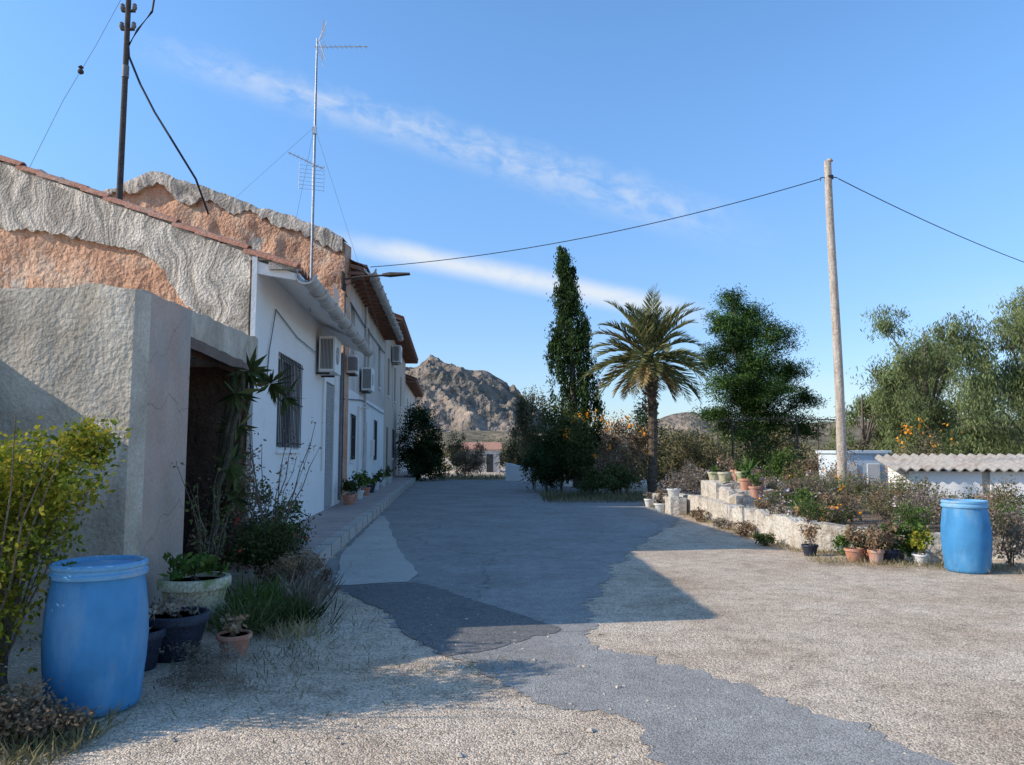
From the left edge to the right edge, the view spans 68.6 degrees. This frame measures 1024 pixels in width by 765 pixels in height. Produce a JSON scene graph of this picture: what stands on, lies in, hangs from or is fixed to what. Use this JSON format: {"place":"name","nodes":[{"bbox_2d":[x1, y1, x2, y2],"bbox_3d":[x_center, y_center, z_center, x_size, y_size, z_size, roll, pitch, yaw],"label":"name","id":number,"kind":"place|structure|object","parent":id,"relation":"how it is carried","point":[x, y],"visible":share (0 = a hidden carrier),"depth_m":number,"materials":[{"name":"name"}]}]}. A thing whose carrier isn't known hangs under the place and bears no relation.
{"place":"outdoors","nodes":[
{"label":"outdoors","id":0,"kind":"place"},
{"bbox_2d":[30,0,208,213],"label":"metal utility pole","id":1,"kind":"object","parent":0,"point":[126,9],"visible":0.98,"depth_m":13.51,"materials":[{"name":"metal"}]},
{"bbox_2d":[231,470,421,568],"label":"sidewalk","id":2,"kind":"structure","parent":0,"point":[340,525],"depth_m":15.44,"materials":[{"name":"concrete"}]},
{"bbox_2d":[0,456,1023,764],"bbox_3d":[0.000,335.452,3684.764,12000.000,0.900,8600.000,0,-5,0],"label":"ground","id":3,"kind":"structure","parent":0,"point":[660,582],"depth_m":5.43,"materials":[{"name":"gravel"}]},
{"bbox_2d":[0,663,100,746],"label":"weed clump","id":4,"kind":"object","parent":3,"relation":"on","point":[24,723],"visible":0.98,"depth_m":4.13,"materials":[{"name":"brown plant"}]},
{"bbox_2d":[0,695,129,764],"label":"dry weeds","id":5,"kind":"object","parent":3,"relation":"on","point":[16,751],"visible":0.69,"depth_m":4.00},
{"bbox_2d":[0,412,131,694],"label":"euonymus bush","id":6,"kind":"object","parent":3,"relation":"on","point":[23,532],"visible":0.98,"depth_m":4.74,"materials":[{"name":"green plant"}]},
{"bbox_2d":[41,555,148,718],"bbox_3d":[-2.618,1.582,4.737,0.596,0.902,0.596,0,-5,0],"label":"blue plastic barrel","id":7,"kind":"object","parent":3,"relation":"on","point":[94,635],"visible":0.94,"depth_m":4.51,"materials":[{"name":"plastic"}]},
{"bbox_2d":[0,227,251,543],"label":"gable wall","id":8,"kind":"structure","parent":3,"relation":"on","point":[30,259],"depth_m":12.04,"materials":[{"name":"stone"}]},
{"bbox_2d":[0,162,249,335],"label":"combed plaster","id":9,"kind":"object","parent":8,"relation":"attached to","point":[206,276],"visible":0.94,"depth_m":11.80,"materials":[{"name":"paint"}]},
{"bbox_2d":[0,155,300,271],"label":"verge tiles","id":10,"kind":"object","parent":8,"relation":"on","point":[276,262],"visible":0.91,"depth_m":11.76,"materials":[{"name":"ceramic"}]},
{"bbox_2d":[0,283,257,639],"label":"rendered shed","id":11,"kind":"structure","parent":3,"relation":"on","point":[153,369],"depth_m":6.65,"materials":[{"name":"paint"}]},
{"bbox_2d":[144,604,166,671],"bbox_3d":[-2.750,1.887,5.546,0.357,0.442,0.370,0,-5,0],"label":"plastic tub","id":12,"kind":"object","parent":3,"relation":"on","point":[155,638],"visible":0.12,"depth_m":5.50,"materials":[{"name":"plastic"}]},
{"bbox_2d":[149,593,210,662],"bbox_3d":[-2.620,1.890,5.854,0.504,0.491,0.504,0,-5,0],"label":"plastic tub","id":13,"kind":"object","parent":3,"relation":"on","point":[182,622],"visible":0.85,"depth_m":5.71,"materials":[{"name":"plastic"}]},
{"bbox_2d":[157,552,231,631],"bbox_3d":[-2.880,1.871,6.809,0.630,0.699,0.630,0,-5,0],"label":"ceramic pot","id":14,"kind":"object","parent":3,"relation":"on","point":[205,583],"visible":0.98,"depth_m":6.69,"materials":[{"name":"ceramic"}]},
{"bbox_2d":[145,638,264,694],"bbox_3d":[-2.110,1.961,5.228,0.740,0.258,0.954,2,-5,-18],"label":"weed clump","id":15,"kind":"object","parent":3,"relation":"on","point":[236,656],"visible":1,"depth_m":5.15,"materials":[{"name":"grey plant"}]},
{"bbox_2d":[171,462,240,570],"bbox_3d":[-3.030,1.434,7.480,0.540,1.301,0.656,-5,-7,45],"label":"twiggy shrub","id":16,"kind":"object","parent":3,"relation":"on","point":[200,539],"visible":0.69,"depth_m":7.52,"materials":[{"name":"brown plant"}]},
{"bbox_2d":[113,183,350,501],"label":"gable wall","id":17,"kind":"structure","parent":3,"relation":"on","point":[254,230],"depth_m":21.22,"materials":[{"name":"stone"}]},
{"bbox_2d":[103,171,346,252],"bbox_3d":[-9.353,-4.841,21.815,9.465,2.609,0.702,-1,-5,7],"label":"plaster cap","id":18,"kind":"object","parent":17,"relation":"on","point":[184,192],"visible":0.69,"depth_m":21.42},
{"bbox_2d":[77,582,387,764],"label":"gravel","id":19,"kind":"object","parent":3,"relation":"on","point":[290,647],"visible":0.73,"depth_m":5.79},
{"bbox_2d":[216,612,252,658],"bbox_3d":[-2.187,1.976,5.895,0.286,0.327,0.280,-2,-5,19],"label":"flower pot","id":20,"kind":"object","parent":3,"relation":"on","point":[236,633],"visible":0.94,"depth_m":5.84,"materials":[{"name":"ceramic"}]},
{"bbox_2d":[186,346,305,571],"bbox_3d":[-3.382,1.039,9.782,1.320,2.918,2.189,0,-5,0],"label":"climbing succulent","id":21,"kind":"object","parent":3,"relation":"on","point":[229,432],"visible":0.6,"depth_m":9.41,"materials":[{"name":"green plant"}]},
{"bbox_2d":[198,586,304,639],"bbox_3d":[-2.489,2.052,6.691,1.152,0.467,0.967,-3,-6,28],"label":"strappy plant","id":22,"kind":"object","parent":3,"relation":"on","point":[255,618],"visible":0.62,"depth_m":6.57,"materials":[{"name":"green plant"}]},
{"bbox_2d":[222,565,302,612],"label":"strappy plant","id":23,"kind":"object","parent":3,"relation":"on","point":[264,593],"visible":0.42,"depth_m":7.38,"materials":[{"name":"green plant"}]},
{"bbox_2d":[11,622,516,760],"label":"scattered weeds","id":24,"kind":"object","parent":3,"relation":"on","point":[310,682],"visible":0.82,"depth_m":5.01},
{"bbox_2d":[223,515,310,587],"bbox_3d":[-2.812,1.980,8.634,1.023,0.865,0.981,2,-6,-23],"label":"dark shrub","id":25,"kind":"object","parent":3,"relation":"on","point":[268,547],"visible":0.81,"depth_m":8.48,"materials":[{"name":"green plant"}]},
{"bbox_2d":[218,470,320,566],"bbox_3d":[-3.048,1.790,9.498,1.225,1.355,1.153,0,-5,0],"label":"dark shrub","id":26,"kind":"object","parent":3,"relation":"on","point":[296,507],"visible":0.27,"depth_m":9.49,"materials":[{"name":"green plant"}]},
{"bbox_2d":[234,417,323,584],"bbox_3d":[-2.929,1.437,9.246,1.034,2.013,0.888,3,-6,-28],"label":"twiggy shrub","id":27,"kind":"object","parent":3,"relation":"on","point":[256,497],"visible":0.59,"depth_m":9.17,"materials":[{"name":"brown plant"}]},
{"bbox_2d":[221,585,348,628],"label":"strappy plant","id":28,"kind":"object","parent":3,"relation":"on","point":[304,610],"visible":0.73,"depth_m":6.89,"materials":[{"name":"green plant"}]},
{"bbox_2d":[244,256,339,524],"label":"facade","id":29,"kind":"structure","parent":3,"relation":"on","point":[270,294],"depth_m":13.87,"materials":[{"name":"paint"}]},
{"bbox_2d":[275,353,303,452],"bbox_3d":[-4.171,0.422,13.820,0.250,1.750,2.120,0,-5,-5],"label":"barred window","id":30,"kind":"structure","parent":29,"relation":"attached to","point":[285,421],"depth_m":13.85,"materials":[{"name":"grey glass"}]},
{"bbox_2d":[267,309,343,499],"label":"wall cables","id":31,"kind":"object","parent":29,"relation":"attached to","point":[340,428],"depth_m":19.93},
{"bbox_2d":[265,263,361,352],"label":"tiled roof","id":32,"kind":"structure","parent":29,"relation":"on","point":[297,291],"depth_m":14.30,"materials":[{"name":"ceramic"}]},
{"bbox_2d":[213,18,378,326],"bbox_3d":[-4.544,-4.147,16.766,3.316,5.882,4.355,0,-5,0],"label":"tv antenna","id":33,"kind":"object","parent":32,"relation":"on","point":[314,130],"visible":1,"depth_m":14.97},
{"bbox_2d":[295,274,373,356],"bbox_3d":[-3.568,-1.159,16.014,0.410,0.168,9.290,0,-5,-5],"label":"gutter","id":34,"kind":"object","parent":32,"relation":"attached to","point":[318,292],"visible":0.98,"depth_m":13.96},
{"bbox_2d":[316,336,340,471],"bbox_3d":[-4.127,0.510,16.850,0.438,2.980,1.038,0,-5,-5],"label":"air conditioner","id":35,"kind":"object","parent":29,"relation":"attached to","point":[329,356],"visible":1,"depth_m":16.47,"materials":[{"name":"metal"}]},
{"bbox_2d":[324,383,333,507],"bbox_3d":[-4.591,1.546,18.470,0.195,3.050,1.300,0,-5,-5],"label":"door","id":36,"kind":"structure","parent":29,"relation":"attached to","point":[328,445],"depth_m":18.48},
{"bbox_2d":[253,613,331,644],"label":"strappy plant","id":37,"kind":"object","parent":3,"relation":"on","point":[272,632],"visible":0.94,"depth_m":6.42,"materials":[{"name":"plant"}]},
{"bbox_2d":[254,545,337,593],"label":"dark shrub","id":38,"kind":"object","parent":3,"relation":"on","point":[289,570],"visible":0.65,"depth_m":8.13,"materials":[{"name":"green plant"}]},
{"bbox_2d":[247,562,344,606],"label":"strappy plant","id":39,"kind":"object","parent":3,"relation":"on","point":[310,588],"visible":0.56,"depth_m":7.79,"materials":[{"name":"green plant"}]},
{"bbox_2d":[0,614,667,762],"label":"loose stones","id":40,"kind":"object","parent":3,"relation":"on","point":[557,751],"visible":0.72,"depth_m":4.96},
{"bbox_2d":[333,280,384,502],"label":"facade","id":41,"kind":"structure","parent":3,"relation":"on","point":[376,363],"depth_m":27.10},
{"bbox_2d":[341,283,384,494],"bbox_3d":[-5.114,0.619,26.815,0.090,6.400,12.815,0,-5,-5],"label":"downpipe and cables","id":42,"kind":"object","parent":41,"relation":"attached to","point":[365,395],"visible":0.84,"depth_m":25.46,"materials":[{"name":"metal"}]},
{"bbox_2d":[359,367,374,457],"bbox_3d":[-4.799,1.015,24.809,0.418,2.950,1.038,0,-5,-5],"label":"air conditioner","id":43,"kind":"object","parent":41,"relation":"attached to","point":[368,378],"visible":1,"depth_m":24.43,"materials":[{"name":"metal"}]},
{"bbox_2d":[347,271,396,339],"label":"rafters","id":44,"kind":"object","parent":41,"relation":"attached to","point":[387,332],"visible":0.91,"depth_m":25.84,"materials":[{"name":"wood"}]},
{"bbox_2d":[349,259,397,339],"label":"tiled roof","id":45,"kind":"structure","parent":41,"relation":"on","point":[354,266],"depth_m":22.30,"materials":[{"name":"ceramic"}]},
{"bbox_2d":[364,268,403,341],"bbox_3d":[-4.540,-2.517,27.476,0.420,0.179,13.160,0,-5,-5],"label":"gutter","id":46,"kind":"object","parent":45,"relation":"attached to","point":[381,295],"visible":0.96,"depth_m":25.31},
{"bbox_2d":[383,340,405,479],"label":"walls","id":47,"kind":"structure","parent":3,"relation":"on","point":[394,385],"depth_m":38.71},
{"bbox_2d":[394,313,418,363],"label":"tiled roof","id":48,"kind":"structure","parent":47,"relation":"on","point":[409,355],"depth_m":40.94,"materials":[{"name":"ceramic"}]},
{"bbox_2d":[394,393,451,480],"bbox_3d":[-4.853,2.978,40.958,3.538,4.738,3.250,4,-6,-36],"label":"street hedge","id":49,"kind":"object","parent":3,"relation":"on","point":[419,422],"visible":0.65,"depth_m":40.42,"materials":[{"name":"green plant"}]},
{"bbox_2d":[445,424,470,474],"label":"dry shrub","id":50,"kind":"object","parent":3,"relation":"on","point":[456,447],"visible":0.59,"depth_m":45.51,"materials":[{"name":"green plant"}]},
{"bbox_2d":[451,439,492,475],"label":"dry shrub","id":51,"kind":"object","parent":3,"relation":"on","point":[468,464],"visible":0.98,"depth_m":42.94,"materials":[{"name":"green plant"}]},
{"bbox_2d":[461,442,501,471],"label":"distant farmhouse","id":52,"kind":"object","parent":3,"relation":"on","point":[491,447],"visible":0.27,"depth_m":79.66,"materials":[{"name":"paint"}]},
{"bbox_2d":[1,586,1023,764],"bbox_3d":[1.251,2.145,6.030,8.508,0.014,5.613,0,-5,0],"label":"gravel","id":53,"kind":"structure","parent":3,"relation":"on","point":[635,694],"depth_m":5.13,"materials":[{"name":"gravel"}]},
{"bbox_2d":[493,415,541,472],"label":"olive bush","id":54,"kind":"object","parent":3,"relation":"on","point":[512,451],"visible":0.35,"depth_m":44.51,"materials":[{"name":"green plant"}]},
{"bbox_2d":[510,383,552,489],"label":"oleander bush","id":55,"kind":"object","parent":3,"relation":"on","point":[524,423],"visible":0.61,"depth_m":30.86,"materials":[{"name":"green plant"}]},
{"bbox_2d":[518,432,572,492],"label":"evergreen hedge","id":56,"kind":"object","parent":3,"relation":"on","point":[538,460],"visible":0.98,"depth_m":28.31,"materials":[{"name":"green plant"}]},
{"bbox_2d":[529,396,581,490],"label":"tall shrub","id":57,"kind":"object","parent":3,"relation":"on","point":[560,426],"visible":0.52,"depth_m":29.13,"materials":[{"name":"green plant"}]},
{"bbox_2d":[541,245,608,486],"bbox_3d":[2.787,-0.652,33.258,3.007,11.093,2.931,0,-5,0],"label":"cypress tree","id":58,"kind":"object","parent":3,"relation":"on","point":[567,304],"visible":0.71,"depth_m":32.96,"materials":[{"name":"green plant"}]},
{"bbox_2d":[555,408,621,492],"bbox_3d":[2.936,2.553,28.087,2.534,3.211,2.458,2,-6,-22],"label":"orange flowering shrub","id":59,"kind":"object","parent":3,"relation":"on","point":[587,444],"visible":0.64,"depth_m":27.93,"materials":[{"name":"green plant"}]},
{"bbox_2d":[590,442,635,492],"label":"dry shrub","id":60,"kind":"object","parent":3,"relation":"on","point":[614,457],"visible":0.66,"depth_m":26.50,"materials":[{"name":"brown plant"}]},
{"bbox_2d":[596,409,648,492],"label":"orange flowering shrub","id":61,"kind":"object","parent":3,"relation":"on","point":[632,442],"visible":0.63,"depth_m":27.44,"materials":[{"name":"green plant"}]},
{"bbox_2d":[578,283,710,492],"bbox_3d":[5.024,0.312,27.083,4.825,7.675,4.620,4,-6,-36],"label":"palm tree","id":62,"kind":"object","parent":3,"relation":"on","point":[647,330],"visible":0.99,"depth_m":26.75,"materials":[{"name":"green plant"}]},
{"bbox_2d":[630,394,672,486],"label":"garden shrub","id":63,"kind":"object","parent":3,"relation":"on","point":[643,419],"visible":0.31,"depth_m":32.75,"materials":[{"name":"green plant"}]},
{"bbox_2d":[427,434,910,478],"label":"distant scrub","id":64,"kind":"object","parent":3,"relation":"on","point":[502,452],"visible":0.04,"depth_m":125.86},
{"bbox_2d":[645,418,708,490],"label":"garden shrub","id":65,"kind":"object","parent":3,"relation":"on","point":[691,451],"visible":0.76,"depth_m":29.62,"materials":[{"name":"green plant"}]},
{"bbox_2d":[684,426,750,490],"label":"garden shrub","id":66,"kind":"object","parent":3,"relation":"on","point":[708,462],"visible":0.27,"depth_m":30.76,"materials":[{"name":"green plant"}]},
{"bbox_2d":[686,283,832,468],"bbox_3d":[12.623,0.471,38.221,7.563,11.180,4.066,0,-5,0],"label":"pine tree","id":67,"kind":"object","parent":3,"relation":"on","point":[748,386],"visible":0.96,"depth_m":37.74,"materials":[{"name":"green plant"}]},
{"bbox_2d":[731,436,787,479],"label":"garden shrub","id":68,"kind":"object","parent":3,"relation":"on","point":[762,461],"visible":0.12,"depth_m":28.75,"materials":[{"name":"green plant"}]},
{"bbox_2d":[716,416,847,471],"bbox_3d":[10.050,3.197,28.719,4.901,3.808,2.259,0,-5,0],"label":"metal pergola","id":69,"kind":"object","parent":3,"relation":"on","point":[777,418],"visible":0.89,"depth_m":27.97,"materials":[{"name":"grey metal"}]},
{"bbox_2d":[797,515,820,555],"bbox_3d":[4.554,2.338,11.504,0.306,0.616,0.293,0,-5,0],"label":"flower pot","id":70,"kind":"object","parent":3,"relation":"on","point":[809,548],"visible":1,"depth_m":11.45,"materials":[{"name":"ceramic"}]},
{"bbox_2d":[634,421,1018,487],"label":"shrub belt","id":71,"kind":"object","parent":3,"relation":"on","point":[790,444],"visible":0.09,"depth_m":43.52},
{"bbox_2d":[641,503,1023,575],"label":"grass verge","id":72,"kind":"object","parent":3,"relation":"on","point":[928,564],"depth_m":10.54,"materials":[{"name":"plant"}]},
{"bbox_2d":[648,480,1023,560],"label":"stone planter","id":73,"kind":"object","parent":3,"relation":"on","point":[731,501],"visible":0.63,"depth_m":13.98,"materials":[{"name":"stone"}]},
{"bbox_2d":[757,440,809,484],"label":"green shrub","id":74,"kind":"object","parent":73,"relation":"on","point":[778,462],"visible":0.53,"depth_m":21.36,"materials":[{"name":"green plant"}]},
{"bbox_2d":[761,443,827,481],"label":"green shrub","id":75,"kind":"object","parent":73,"relation":"on","point":[811,465],"visible":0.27,"depth_m":22.32,"materials":[{"name":"green plant"}]},
{"bbox_2d":[785,492,834,521],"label":"garden plant","id":76,"kind":"object","parent":73,"relation":"on","point":[804,508],"visible":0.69,"depth_m":12.53,"materials":[{"name":"green plant"}]},
{"bbox_2d":[802,499,861,524],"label":"garden plant","id":77,"kind":"object","parent":73,"relation":"on","point":[839,516],"visible":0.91,"depth_m":12.19,"materials":[{"name":"green plant"}]},
{"bbox_2d":[820,158,847,493],"bbox_3d":[7.824,-1.254,18.202,0.391,8.582,0.243,-3,-6,27],"label":"wooden utility pole","id":78,"kind":"object","parent":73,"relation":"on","point":[841,444],"visible":0.88,"depth_m":18.11,"materials":[{"name":"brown wood"}]},
{"bbox_2d":[372,179,819,266],"bbox_3d":[1.741,-4.206,20.260,12.320,1.353,0.022,-2,-5,17],"label":"power cable","id":79,"kind":"object","parent":78,"relation":"attached to","point":[603,233],"visible":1,"depth_m":20.00,"materials":[{"name":"rubber"}]},
{"bbox_2d":[860,495,907,523],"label":"garden plant","id":80,"kind":"object","parent":73,"relation":"on","point":[885,506],"visible":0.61,"depth_m":13.01,"materials":[{"name":"green plant"}]},
{"bbox_2d":[887,499,936,531],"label":"garden plant","id":81,"kind":"object","parent":73,"relation":"on","point":[911,517],"visible":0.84,"depth_m":11.70,"materials":[{"name":"green plant"}]},
{"bbox_2d":[889,486,940,527],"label":"garden plant","id":82,"kind":"object","parent":73,"relation":"on","point":[918,498],"visible":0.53,"depth_m":12.28,"materials":[{"name":"green plant"}]},
{"bbox_2d":[971,478,1023,527],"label":"garden plant","id":83,"kind":"object","parent":73,"relation":"on","point":[990,497],"visible":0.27,"depth_m":11.71,"materials":[{"name":"green plant"}]},
{"bbox_2d":[816,450,891,497],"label":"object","id":84,"kind":"object","parent":3,"relation":"on","point":[875,468],"visible":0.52,"depth_m":22.86,"materials":[{"name":"paint"}]},
{"bbox_2d":[843,519,866,561],"bbox_3d":[4.976,2.276,10.880,0.327,0.628,0.368,-2,-6,24],"label":"flower pot","id":85,"kind":"object","parent":3,"relation":"on","point":[854,552],"visible":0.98,"depth_m":10.82,"materials":[{"name":"ceramic"}]},
{"bbox_2d":[827,387,909,454],"bbox_3d":[15.905,2.800,32.911,3.423,5.565,3.728,-4,-7,41],"label":"pepper tree","id":86,"kind":"object","parent":3,"relation":"on","point":[860,407],"visible":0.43,"depth_m":33.18,"materials":[{"name":"green plant"}]},
{"bbox_2d":[862,523,886,564],"bbox_3d":[5.135,2.279,10.625,0.293,0.576,0.419,-4,-6,37],"label":"flower pot","id":87,"kind":"object","parent":3,"relation":"on","point":[875,554],"visible":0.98,"depth_m":10.57,"materials":[{"name":"ceramic"}]},
{"bbox_2d":[878,520,907,562],"bbox_3d":[5.423,2.282,10.760,0.416,0.593,0.337,2,-5,-17],"label":"flower pot","id":88,"kind":"object","parent":3,"relation":"on","point":[889,553],"visible":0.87,"depth_m":10.71,"materials":[{"name":"ceramic"}]},
{"bbox_2d":[870,519,935,560],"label":"garden plant","id":89,"kind":"object","parent":3,"relation":"on","point":[904,547],"visible":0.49,"depth_m":10.87,"materials":[{"name":"green plant"}]},
{"bbox_2d":[878,418,946,487],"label":"yellow flowering shrub","id":90,"kind":"object","parent":3,"relation":"on","point":[926,444],"visible":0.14,"depth_m":21.83,"materials":[{"name":"green plant"}]},
{"bbox_2d":[867,327,969,453],"bbox_3d":[19.219,1.435,36.038,4.878,8.864,6.749,0,-5,0],"label":"pepper tree","id":91,"kind":"object","parent":3,"relation":"on","point":[932,388],"visible":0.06,"depth_m":34.24,"materials":[{"name":"green plant"}]},
{"bbox_2d":[905,527,934,564],"bbox_3d":[5.762,2.298,10.557,0.418,0.525,0.291,0,-5,0],"label":"flower pot","id":92,"kind":"object","parent":3,"relation":"on","point":[918,536],"visible":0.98,"depth_m":10.54,"materials":[{"name":"ceramic"}]},
{"bbox_2d":[884,396,965,455],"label":"green shrub","id":93,"kind":"object","parent":3,"relation":"on","point":[925,437],"visible":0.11,"depth_m":24.34,"materials":[{"name":"green plant"}]},
{"bbox_2d":[846,304,1017,454],"bbox_3d":[16.680,0.958,30.111,5.581,8.727,4.557,0,-5,0],"label":"pepper tree","id":94,"kind":"object","parent":3,"relation":"on","point":[898,399],"visible":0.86,"depth_m":29.41,"materials":[{"name":"green plant"}]},
{"bbox_2d":[873,453,1023,522],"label":"white outbuilding","id":95,"kind":"structure","parent":3,"relation":"on","point":[953,473],"depth_m":15.67,"materials":[{"name":"paint"}]},
{"bbox_2d":[940,499,992,573],"bbox_3d":[6.052,2.040,10.008,0.596,0.940,0.596,0,-5,0],"label":"blue plastic barrel","id":96,"kind":"object","parent":3,"relation":"on","point":[966,536],"visible":1,"depth_m":9.79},
{"bbox_2d":[935,285,1023,455],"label":"pepper tree","id":97,"kind":"object","parent":3,"relation":"on","point":[988,387],"visible":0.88,"depth_m":28.39,"materials":[{"name":"green plant"}]},
{"bbox_2d":[988,496,1023,566],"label":"garden plant","id":98,"kind":"object","parent":3,"relation":"on","point":[1016,523],"visible":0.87,"depth_m":10.41,"materials":[{"name":"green plant"}]},
{"bbox_2d":[0,0,1023,433],"label":"sky","id":99,"kind":"structure","parent":0,"point":[461,128],"materials":[{"name":"blue"}]},
{"bbox_2d":[415,430,615,453],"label":"hill","id":100,"kind":"structure","parent":0,"point":[473,435],"depth_m":514.17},
{"bbox_2d":[406,354,629,442],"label":"mountain","id":101,"kind":"structure","parent":0,"point":[463,398],"depth_m":961.26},
{"bbox_2d":[310,480,953,764],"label":"road","id":102,"kind":"structure","parent":0,"point":[549,559],"depth_m":6.74,"materials":[{"name":"asphalt"}]},
{"bbox_2d":[335,516,417,584],"bbox_3d":[-2.509,2.830,13.658,1.049,0.001,9.595,1,-5,-11],"label":"concrete apron","id":103,"kind":"object","parent":102,"relation":"on","point":[372,553],"visible":0.98,"depth_m":10.88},
{"bbox_2d":[334,582,560,655],"bbox_3d":[-0.828,2.292,7.660,1.323,0.001,3.533,3,-6,-30],"label":"asphalt patch","id":104,"kind":"object","parent":102,"relation":"on","point":[419,619],"visible":0.95,"depth_m":7.14,"materials":[{"name":"asphalt"}]},
{"bbox_2d":[540,489,653,502],"bbox_3d":[2.794,3.704,24.775,3.872,0.334,4.268,0,-5,0],"label":"grass patch","id":105,"kind":"object","parent":102,"relation":"on","point":[595,496],"visible":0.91,"depth_m":24.04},
{"bbox_2d":[571,462,641,494],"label":"evergreen hedge","id":106,"kind":"object","parent":102,"relation":"on","point":[595,482],"visible":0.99,"depth_m":26.02,"materials":[{"name":"green plant"}]},
{"bbox_2d":[626,412,738,438],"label":"mountain","id":107,"kind":"structure","parent":0,"point":[688,420],"depth_m":1692.70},
{"bbox_2d":[631,417,1020,451],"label":"hill","id":108,"kind":"structure","parent":0,"point":[857,435],"depth_m":415.74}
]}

